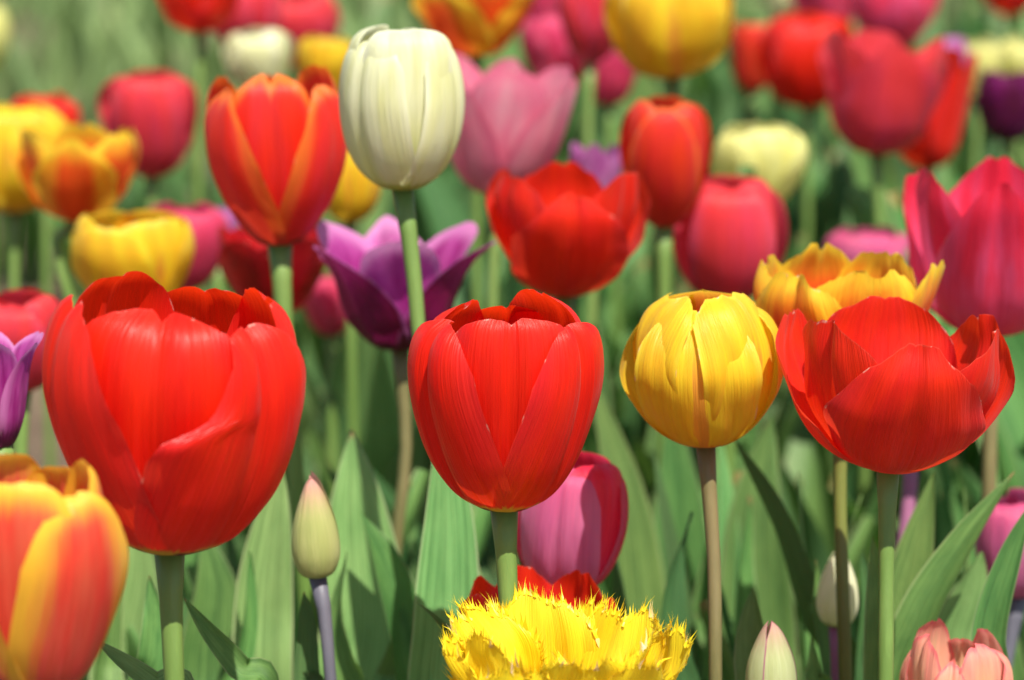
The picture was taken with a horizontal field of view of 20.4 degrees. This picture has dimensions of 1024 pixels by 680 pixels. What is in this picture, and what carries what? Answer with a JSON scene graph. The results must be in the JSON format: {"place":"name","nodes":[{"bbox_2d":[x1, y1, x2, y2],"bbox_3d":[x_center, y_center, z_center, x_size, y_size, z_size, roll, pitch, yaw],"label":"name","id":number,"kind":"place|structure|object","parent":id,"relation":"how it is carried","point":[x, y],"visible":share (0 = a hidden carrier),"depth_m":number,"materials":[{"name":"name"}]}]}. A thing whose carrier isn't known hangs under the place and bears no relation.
{"place":"outdoors","nodes":[
{"label":"outdoors","id":0,"kind":"place"},
{"bbox_2d":[0,0,986,467],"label":"ground","id":1,"kind":"structure","parent":0,"point":[36,442],"depth_m":2.92,"materials":[{"name":"green plant"}]},
{"bbox_2d":[0,331,43,453],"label":"lilac tulip","id":2,"kind":"object","parent":1,"relation":"on","point":[15,362],"visible":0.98,"depth_m":0.94,"materials":[{"name":"purple plant"}]},
{"bbox_2d":[0,103,68,289],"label":"yellow tulip","id":3,"kind":"object","parent":1,"relation":"on","point":[49,124],"visible":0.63,"depth_m":1.40,"materials":[{"name":"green plant"}]},
{"bbox_2d":[19,207,54,289],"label":"leafy tulip plant","id":4,"kind":"object","parent":1,"relation":"on","point":[30,259],"visible":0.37,"depth_m":2.85,"materials":[{"name":"green plant"}]},
{"bbox_2d":[11,92,80,465],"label":"red tulip","id":5,"kind":"object","parent":1,"relation":"on","point":[64,107],"visible":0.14,"depth_m":1.62,"materials":[{"name":"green plant"}]},
{"bbox_2d":[0,453,128,679],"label":"red yellow tulip","id":6,"kind":"object","parent":1,"relation":"on","point":[64,558],"visible":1,"depth_m":0.75,"materials":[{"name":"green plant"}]},
{"bbox_2d":[10,123,139,307],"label":"yellow orange tulip","id":7,"kind":"object","parent":1,"relation":"on","point":[72,173],"visible":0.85,"depth_m":1.28,"materials":[{"name":"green plant"}]},
{"bbox_2d":[50,122,103,301],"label":"leafy tulip plant","id":8,"kind":"object","parent":1,"relation":"on","point":[77,285],"visible":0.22,"depth_m":2.79,"materials":[{"name":"green plant"}]},
{"bbox_2d":[0,289,157,679],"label":"red tulip","id":9,"kind":"object","parent":1,"relation":"on","point":[24,313],"visible":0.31,"depth_m":1.14,"materials":[{"name":"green plant"}]},
{"bbox_2d":[70,209,194,291],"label":"yellow tulip","id":10,"kind":"object","parent":1,"relation":"on","point":[157,246],"visible":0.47,"depth_m":1.20,"materials":[{"name":"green plant"}]},
{"bbox_2d":[98,70,198,209],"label":"rose tulip","id":11,"kind":"object","parent":1,"relation":"on","point":[157,111],"visible":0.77,"depth_m":1.53,"materials":[{"name":"pink plant"}]},
{"bbox_2d":[42,271,305,679],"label":"red tulip","id":12,"kind":"object","parent":1,"relation":"on","point":[175,416],"visible":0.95,"depth_m":0.81,"materials":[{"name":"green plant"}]},
{"bbox_2d":[148,202,229,287],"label":"pink tulip","id":13,"kind":"object","parent":1,"relation":"on","point":[205,220],"visible":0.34,"depth_m":1.36,"materials":[{"name":"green plant"}]},
{"bbox_2d":[161,165,218,206],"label":"leafy tulip plant","id":14,"kind":"object","parent":1,"relation":"on","point":[178,188],"visible":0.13,"depth_m":2.68,"materials":[{"name":"green plant"}]},
{"bbox_2d":[159,0,238,288],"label":"red tulip","id":15,"kind":"object","parent":1,"relation":"on","point":[200,19],"visible":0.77,"depth_m":1.59,"materials":[{"name":"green plant"}]},
{"bbox_2d":[214,0,280,226],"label":"pink tulip","id":16,"kind":"object","parent":1,"relation":"on","point":[250,14],"visible":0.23,"depth_m":1.70,"materials":[{"name":"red plant"}]},
{"bbox_2d":[183,65,347,679],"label":"red orange tulip","id":17,"kind":"object","parent":1,"relation":"on","point":[276,149],"visible":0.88,"depth_m":1.07,"materials":[{"name":"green plant"}]},
{"bbox_2d":[222,28,315,539],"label":"white tulip","id":18,"kind":"object","parent":1,"relation":"on","point":[248,54],"visible":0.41,"depth_m":1.58,"materials":[{"name":"beige plant"}]},
{"bbox_2d":[212,205,327,564],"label":"lilac tulip","id":19,"kind":"object","parent":1,"relation":"on","point":[217,280],"visible":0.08,"depth_m":1.44,"materials":[{"name":"pink plant"}]},
{"bbox_2d":[217,226,325,311],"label":"red tulip","id":20,"kind":"object","parent":1,"relation":"on","point":[243,260],"visible":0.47,"depth_m":1.22,"materials":[{"name":"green plant"}]},
{"bbox_2d":[126,468,430,657],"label":"leafy tulip plant","id":21,"kind":"object","parent":1,"relation":"on","point":[419,479],"visible":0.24,"depth_m":1.15,"materials":[{"name":"green plant"}]},
{"bbox_2d":[277,0,339,451],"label":"red tulip","id":22,"kind":"object","parent":1,"relation":"on","point":[299,20],"visible":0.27,"depth_m":1.82,"materials":[{"name":"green plant"}]},
{"bbox_2d":[297,35,349,275],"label":"yellow tulip","id":23,"kind":"object","parent":1,"relation":"on","point":[329,53],"visible":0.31,"depth_m":1.53,"materials":[{"name":"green plant"}]},
{"bbox_2d":[303,274,345,501],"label":"magenta tulip","id":24,"kind":"object","parent":1,"relation":"on","point":[323,310],"visible":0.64,"depth_m":1.41,"materials":[{"name":"pink plant"}]},
{"bbox_2d":[291,471,363,679],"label":"tulip bud","id":25,"kind":"object","parent":1,"relation":"on","point":[315,543],"visible":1,"depth_m":0.96,"materials":[{"name":"beige plant"}]},
{"bbox_2d":[315,187,390,237],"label":"leafy tulip plant","id":26,"kind":"object","parent":1,"relation":"on","point":[371,220],"depth_m":2.20,"materials":[{"name":"green plant"}]},
{"bbox_2d":[306,383,428,533],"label":"leafy tulip plant","id":27,"kind":"object","parent":1,"relation":"on","point":[418,457],"visible":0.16,"depth_m":1.38,"materials":[{"name":"green plant"}]},
{"bbox_2d":[368,0,394,29],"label":"leafy tulip plant","id":28,"kind":"object","parent":1,"relation":"on","point":[382,11],"visible":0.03,"depth_m":2.71,"materials":[{"name":"green plant"}]},
{"bbox_2d":[306,273,471,487],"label":"leafy tulip plant","id":29,"kind":"object","parent":1,"relation":"on","point":[378,425],"visible":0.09,"depth_m":1.42,"materials":[{"name":"green plant"}]},
{"bbox_2d":[318,24,478,679],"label":"cream tulip","id":30,"kind":"object","parent":1,"relation":"on","point":[401,102],"visible":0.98,"depth_m":1.00,"materials":[{"name":"white plant"}]},
{"bbox_2d":[316,458,491,637],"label":"leafy tulip plant","id":31,"kind":"object","parent":1,"relation":"on","point":[482,522],"visible":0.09,"depth_m":1.17,"materials":[{"name":"green plant"}]},
{"bbox_2d":[313,216,496,565],"bbox_3d":[-0.055,0.136,1.141,0.095,0.368,0.069,-8,14,-32],"label":"purple tulip","id":32,"kind":"object","parent":1,"relation":"on","point":[368,273],"visible":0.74,"depth_m":1.10,"materials":[{"name":"purple petal"},{"name":"green leaf"},{"name":"green stem"}]},
{"bbox_2d":[327,151,495,579],"bbox_3d":[-0.057,0.095,1.334,0.056,0.369,0.112,-11,16,-42],"label":"yellow tulip","id":33,"kind":"object","parent":1,"relation":"on","point":[354,201],"visible":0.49,"depth_m":1.33,"materials":[{"name":"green plant"}]},
{"bbox_2d":[297,291,537,386],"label":"leafy tulip plant","id":34,"kind":"object","parent":1,"relation":"on","point":[316,341],"visible":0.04,"depth_m":1.55,"materials":[{"name":"green plant"}]},
{"bbox_2d":[339,436,522,585],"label":"leafy tulip plant","id":35,"kind":"object","parent":1,"relation":"on","point":[486,567],"visible":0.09,"depth_m":1.31,"materials":[{"name":"green plant"}]},
{"bbox_2d":[411,0,534,486],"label":"orange tulip","id":36,"kind":"object","parent":1,"relation":"on","point":[475,31],"visible":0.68,"depth_m":1.43,"materials":[{"name":"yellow plant"}]},
{"bbox_2d":[396,107,574,308],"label":"leafy tulip plant","id":37,"kind":"object","parent":1,"relation":"on","point":[439,201],"visible":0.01,"depth_m":1.69,"materials":[{"name":"green plant"}]},
{"bbox_2d":[407,289,603,636],"bbox_3d":[-0.002,0.173,0.926,0.062,0.384,0.084,0,12,0],"label":"red tulip","id":38,"kind":"object","parent":1,"relation":"on","point":[504,401],"visible":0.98,"depth_m":0.87,"materials":[{"name":"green plant"}]},
{"bbox_2d":[0,0,1015,201],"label":"distant foliage","id":39,"kind":"object","parent":1,"relation":"on","point":[89,50],"visible":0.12,"depth_m":4.14,"materials":[{"name":"green plant"}]},
{"bbox_2d":[451,53,577,307],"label":"pink tulip","id":40,"kind":"object","parent":1,"relation":"on","point":[516,119],"visible":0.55,"depth_m":1.27,"materials":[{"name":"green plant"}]},
{"bbox_2d":[460,565,616,613],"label":"red tulip","id":41,"kind":"object","parent":1,"relation":"on","point":[576,585],"visible":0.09,"depth_m":0.97,"materials":[{"name":"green plant"}]},
{"bbox_2d":[471,451,628,617],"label":"pink tulip","id":42,"kind":"object","parent":1,"relation":"on","point":[577,519],"visible":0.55,"depth_m":0.98,"materials":[{"name":"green plant"}]},
{"bbox_2d":[482,242,646,308],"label":"leafy tulip plant","id":43,"kind":"object","parent":1,"relation":"on","point":[630,262],"visible":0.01,"depth_m":1.72,"materials":[{"name":"green plant"}]},
{"bbox_2d":[437,579,696,679],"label":"fringed yellow tulip","id":44,"kind":"object","parent":1,"relation":"on","point":[525,634],"visible":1,"depth_m":0.89,"materials":[{"name":"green plant"}]},
{"bbox_2d":[481,144,653,311],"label":"leafy tulip plant","id":45,"kind":"object","parent":1,"relation":"on","point":[508,276],"visible":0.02,"depth_m":1.82,"materials":[{"name":"green plant"}]},
{"bbox_2d":[486,161,650,609],"bbox_3d":[0.006,0.123,1.158,0.099,0.387,0.084,0,12,0],"label":"red tulip","id":46,"kind":"object","parent":1,"relation":"on","point":[568,232],"visible":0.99,"depth_m":1.12,"materials":[{"name":"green plant"}]},
{"bbox_2d":[520,12,640,382],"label":"pink tulip","id":47,"kind":"object","parent":1,"relation":"on","point":[544,45],"visible":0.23,"depth_m":1.68,"materials":[{"name":"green plant"}]},
{"bbox_2d":[569,141,620,420],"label":"lilac tulip","id":48,"kind":"object","parent":1,"relation":"on","point":[600,164],"visible":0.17,"depth_m":1.33,"materials":[{"name":"purple plant"}]},
{"bbox_2d":[539,292,655,502],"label":"leafy tulip plant","id":49,"kind":"object","parent":1,"relation":"on","point":[628,423],"visible":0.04,"depth_m":1.40,"materials":[{"name":"green plant"}]},
{"bbox_2d":[573,91,622,148],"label":"leafy tulip plant","id":50,"kind":"object","parent":1,"relation":"on","point":[578,105],"visible":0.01,"depth_m":2.26,"materials":[{"name":"green plant"}]},
{"bbox_2d":[579,49,636,385],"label":"magenta tulip","id":51,"kind":"object","parent":1,"relation":"on","point":[615,74],"visible":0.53,"depth_m":1.67,"materials":[{"name":"pink plant"}]},
{"bbox_2d":[558,0,691,479],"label":"rose tulip","id":52,"kind":"object","parent":1,"relation":"on","point":[587,36],"visible":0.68,"depth_m":1.54,"materials":[{"name":"pink plant"}]},
{"bbox_2d":[610,383,655,491],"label":"leafy tulip plant","id":53,"kind":"object","parent":1,"relation":"on","point":[651,440],"visible":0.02,"depth_m":1.57,"materials":[{"name":"green plant"}]},
{"bbox_2d":[601,226,693,351],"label":"leafy tulip plant","id":54,"kind":"object","parent":1,"relation":"on","point":[677,276],"depth_m":1.66,"materials":[{"name":"green plant"}]},
{"bbox_2d":[614,259,684,388],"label":"leafy tulip plant","id":55,"kind":"object","parent":1,"relation":"on","point":[642,307],"visible":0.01,"depth_m":1.62,"materials":[{"name":"green plant"}]},
{"bbox_2d":[595,96,711,679],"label":"orange red tulip","id":56,"kind":"object","parent":1,"relation":"on","point":[665,145],"visible":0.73,"depth_m":1.22,"materials":[{"name":"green plant"}]},
{"bbox_2d":[524,164,799,621],"bbox_3d":[0.072,0.104,1.325,0.140,0.356,0.191,0,12,0],"label":"leafy tulip plant","id":57,"kind":"object","parent":1,"relation":"on","point":[591,444],"visible":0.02,"depth_m":1.35,"materials":[{"name":"green plant"}]},
{"bbox_2d":[604,0,733,481],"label":"yellow tulip","id":58,"kind":"object","parent":1,"relation":"on","point":[672,42],"visible":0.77,"depth_m":1.35,"materials":[{"name":"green plant"}]},
{"bbox_2d":[692,59,727,128],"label":"leafy tulip plant","id":59,"kind":"object","parent":1,"relation":"on","point":[701,80],"visible":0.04,"depth_m":2.67,"materials":[{"name":"green plant"}]},
{"bbox_2d":[693,471,741,648],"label":"leafy tulip plant","id":60,"kind":"object","parent":1,"relation":"on","point":[701,592],"visible":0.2,"depth_m":1.20,"materials":[{"name":"green plant"}]},
{"bbox_2d":[614,47,823,175],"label":"leafy tulip plant","id":61,"kind":"object","parent":1,"relation":"on","point":[644,88],"visible":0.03,"depth_m":2.11,"materials":[{"name":"green plant"}]},
{"bbox_2d":[654,175,799,679],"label":"rose tulip","id":62,"kind":"object","parent":1,"relation":"on","point":[730,233],"visible":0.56,"depth_m":1.22,"materials":[{"name":"pink plant"}]},
{"bbox_2d":[620,289,856,679],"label":"yellow tulip","id":63,"kind":"object","parent":1,"relation":"on","point":[701,372],"visible":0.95,"depth_m":0.93,"materials":[{"name":"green plant"}]},
{"bbox_2d":[730,21,766,123],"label":"orange red tulip","id":64,"kind":"object","parent":1,"relation":"on","point":[745,40],"visible":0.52,"depth_m":1.79,"materials":[{"name":"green plant"}]},
{"bbox_2d":[698,586,805,679],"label":"leafy tulip plant","id":65,"kind":"object","parent":1,"relation":"on","point":[728,647],"visible":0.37,"depth_m":1.09,"materials":[{"name":"green plant"}]},
{"bbox_2d":[712,122,807,493],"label":"cream tulip","id":66,"kind":"object","parent":1,"relation":"on","point":[775,155],"visible":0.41,"depth_m":1.40,"materials":[{"name":"beige plant"}]},
{"bbox_2d":[713,69,811,218],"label":"leafy tulip plant","id":67,"kind":"object","parent":1,"relation":"on","point":[731,108],"visible":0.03,"depth_m":2.10,"materials":[{"name":"green plant"}]},
{"bbox_2d":[734,588,796,679],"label":"tulip bud","id":68,"kind":"object","parent":1,"relation":"on","point":[762,651],"visible":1,"depth_m":0.92,"materials":[{"name":"beige plant"}]},
{"bbox_2d":[763,0,794,200],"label":"cream tulip","id":69,"kind":"object","parent":1,"relation":"on","point":[776,8],"visible":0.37,"depth_m":1.99,"materials":[{"name":"white plant"}]},
{"bbox_2d":[711,140,850,249],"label":"leafy tulip plant","id":70,"kind":"object","parent":1,"relation":"on","point":[841,187],"visible":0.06,"depth_m":1.95,"materials":[{"name":"green plant"}]},
{"bbox_2d":[629,306,939,543],"bbox_3d":[0.125,0.118,1.480,0.125,0.263,0.177,-5,13,-23],"label":"leafy tulip plant","id":71,"kind":"object","parent":1,"relation":"on","point":[643,456],"visible":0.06,"depth_m":1.47,"materials":[{"name":"green plant"}]},
{"bbox_2d":[737,102,837,212],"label":"leafy tulip plant","id":72,"kind":"object","parent":1,"relation":"on","point":[817,174],"visible":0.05,"depth_m":2.02,"materials":[{"name":"green plant"}]},
{"bbox_2d":[694,472,917,647],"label":"purple tulip","id":73,"kind":"object","parent":1,"relation":"on","point":[909,491],"visible":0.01,"depth_m":1.14,"materials":[{"name":"purple plant"}]},
{"bbox_2d":[759,12,853,251],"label":"red tulip","id":74,"kind":"object","parent":1,"relation":"on","point":[790,67],"visible":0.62,"depth_m":1.73,"materials":[{"name":"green plant"}]},
{"bbox_2d":[737,115,902,264],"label":"leafy tulip plant","id":75,"kind":"object","parent":1,"relation":"on","point":[793,237],"visible":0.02,"depth_m":1.83,"materials":[{"name":"green plant"}]},
{"bbox_2d":[792,0,852,239],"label":"pink tulip","id":76,"kind":"object","parent":1,"relation":"on","point":[840,8],"visible":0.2,"depth_m":1.95,"materials":[{"name":"green plant"}]},
{"bbox_2d":[805,551,867,679],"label":"tulip bud","id":77,"kind":"object","parent":1,"relation":"on","point":[826,603],"visible":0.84,"depth_m":1.01,"materials":[{"name":"white plant"}]},
{"bbox_2d":[777,452,895,575],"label":"leafy tulip plant","id":78,"kind":"object","parent":1,"relation":"on","point":[816,547],"visible":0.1,"depth_m":1.36,"materials":[{"name":"green plant"}]},
{"bbox_2d":[744,312,948,674],"bbox_3d":[0.147,0.119,1.404,0.096,0.295,0.174,-5,13,-23],"label":"leafy tulip plant","id":79,"kind":"object","parent":1,"relation":"on","point":[807,458],"visible":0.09,"depth_m":1.45,"materials":[{"name":"green plant"}]},
{"bbox_2d":[753,242,944,679],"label":"yellow orange tulip","id":80,"kind":"object","parent":1,"relation":"on","point":[813,282],"visible":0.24,"depth_m":1.00,"materials":[{"name":"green plant"}]},
{"bbox_2d":[848,515,874,574],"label":"leafy tulip plant","id":81,"kind":"object","parent":1,"relation":"on","point":[857,544],"visible":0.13,"depth_m":1.30,"materials":[{"name":"green plant"}]},
{"bbox_2d":[823,226,908,613],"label":"pink tulip","id":82,"kind":"object","parent":1,"relation":"on","point":[850,244],"visible":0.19,"depth_m":1.40,"materials":[{"name":"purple plant"}]},
{"bbox_2d":[786,20,948,146],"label":"leafy tulip plant","id":83,"kind":"object","parent":1,"relation":"on","point":[817,125],"visible":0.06,"depth_m":2.44,"materials":[{"name":"green plant"}]},
{"bbox_2d":[761,141,1005,541],"bbox_3d":[0.176,0.060,1.551,0.166,0.347,0.127,0,12,0],"label":"leafy tulip plant","id":84,"kind":"object","parent":1,"relation":"on","point":[776,410],"visible":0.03,"depth_m":1.53,"materials":[{"name":"green plant"}]},
{"bbox_2d":[818,29,950,229],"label":"red tulip","id":85,"kind":"object","parent":1,"relation":"on","point":[885,90],"visible":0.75,"depth_m":1.47,"materials":[{"name":"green plant"}]},
{"bbox_2d":[846,145,931,490],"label":"leafy tulip plant","id":86,"kind":"object","parent":1,"relation":"on","point":[860,199],"visible":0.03,"depth_m":1.57,"materials":[{"name":"green plant"}]},
{"bbox_2d":[848,0,938,171],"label":"crimson tulip","id":87,"kind":"object","parent":1,"relation":"on","point":[905,23],"visible":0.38,"depth_m":1.82,"materials":[{"name":"pink plant"}]},
{"bbox_2d":[802,139,984,248],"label":"leafy tulip plant","id":88,"kind":"object","parent":1,"relation":"on","point":[940,174],"visible":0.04,"depth_m":1.95,"materials":[{"name":"green plant"}]},
{"bbox_2d":[775,296,1014,679],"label":"red tulip","id":89,"kind":"object","parent":1,"relation":"on","point":[888,390],"visible":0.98,"depth_m":0.91,"materials":[{"name":"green plant"}]},
{"bbox_2d":[830,443,981,549],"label":"leafy tulip plant","id":90,"kind":"object","parent":1,"relation":"on","point":[944,480],"visible":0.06,"depth_m":1.37,"materials":[{"name":"green plant"}]},
{"bbox_2d":[898,47,977,175],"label":"red tulip","id":91,"kind":"object","parent":1,"relation":"on","point":[934,146],"visible":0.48,"depth_m":1.60,"materials":[{"name":"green plant"}]},
{"bbox_2d":[925,472,951,595],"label":"leafy tulip plant","id":92,"kind":"object","parent":1,"relation":"on","point":[942,532],"visible":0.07,"depth_m":1.34,"materials":[{"name":"green plant"}]},
{"bbox_2d":[897,438,979,508],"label":"leafy tulip plant","id":93,"kind":"object","parent":1,"relation":"on","point":[971,450],"visible":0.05,"depth_m":1.42,"materials":[{"name":"green plant"}]},
{"bbox_2d":[886,191,1023,494],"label":"leafy tulip plant","id":94,"kind":"object","parent":1,"relation":"on","point":[1010,439],"visible":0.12,"depth_m":1.40,"materials":[{"name":"green plant"}]},
{"bbox_2d":[899,618,1012,679],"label":"salmon tulip","id":95,"kind":"object","parent":1,"relation":"on","point":[935,652],"visible":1,"depth_m":0.93,"materials":[{"name":"pink plant"}]},
{"bbox_2d":[950,459,970,590],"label":"leafy tulip plant","id":96,"kind":"object","parent":1,"relation":"on","point":[959,484],"visible":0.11,"depth_m":1.28,"materials":[{"name":"green plant"}]},
{"bbox_2d":[903,156,1023,659],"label":"crimson tulip","id":97,"kind":"object","parent":1,"relation":"on","point":[969,229],"visible":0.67,"depth_m":1.07,"materials":[{"name":"pink plant"}]},
{"bbox_2d":[951,491,975,574],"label":"leafy tulip plant","id":98,"kind":"object","parent":1,"relation":"on","point":[957,497],"visible":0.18,"depth_m":1.21,"materials":[{"name":"green plant"}]},
{"bbox_2d":[963,37,1002,169],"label":"cream tulip","id":99,"kind":"object","parent":1,"relation":"on","point":[988,51],"visible":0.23,"depth_m":1.84,"materials":[{"name":"beige plant"}]},
{"bbox_2d":[963,488,1023,666],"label":"pink tulip","id":100,"kind":"object","parent":1,"relation":"on","point":[999,610],"visible":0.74,"depth_m":0.97,"materials":[{"name":"pink petal"},{"name":"green leaf"}]},
{"bbox_2d":[974,66,1023,158],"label":"plum tulip","id":101,"kind":"object","parent":1,"relation":"on","point":[999,101],"visible":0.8,"depth_m":1.63,"materials":[{"name":"purple plant"}]},
{"bbox_2d":[984,0,1023,38],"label":"red tulip","id":102,"kind":"object","parent":1,"relation":"on","point":[1009,10],"visible":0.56,"depth_m":2.09,"materials":[{"name":"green plant"}]},
{"bbox_2d":[999,36,1023,168],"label":"cream tulip","id":103,"kind":"object","parent":1,"relation":"on","point":[1013,54],"visible":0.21,"depth_m":1.86,"materials":[{"name":"beige plant"}]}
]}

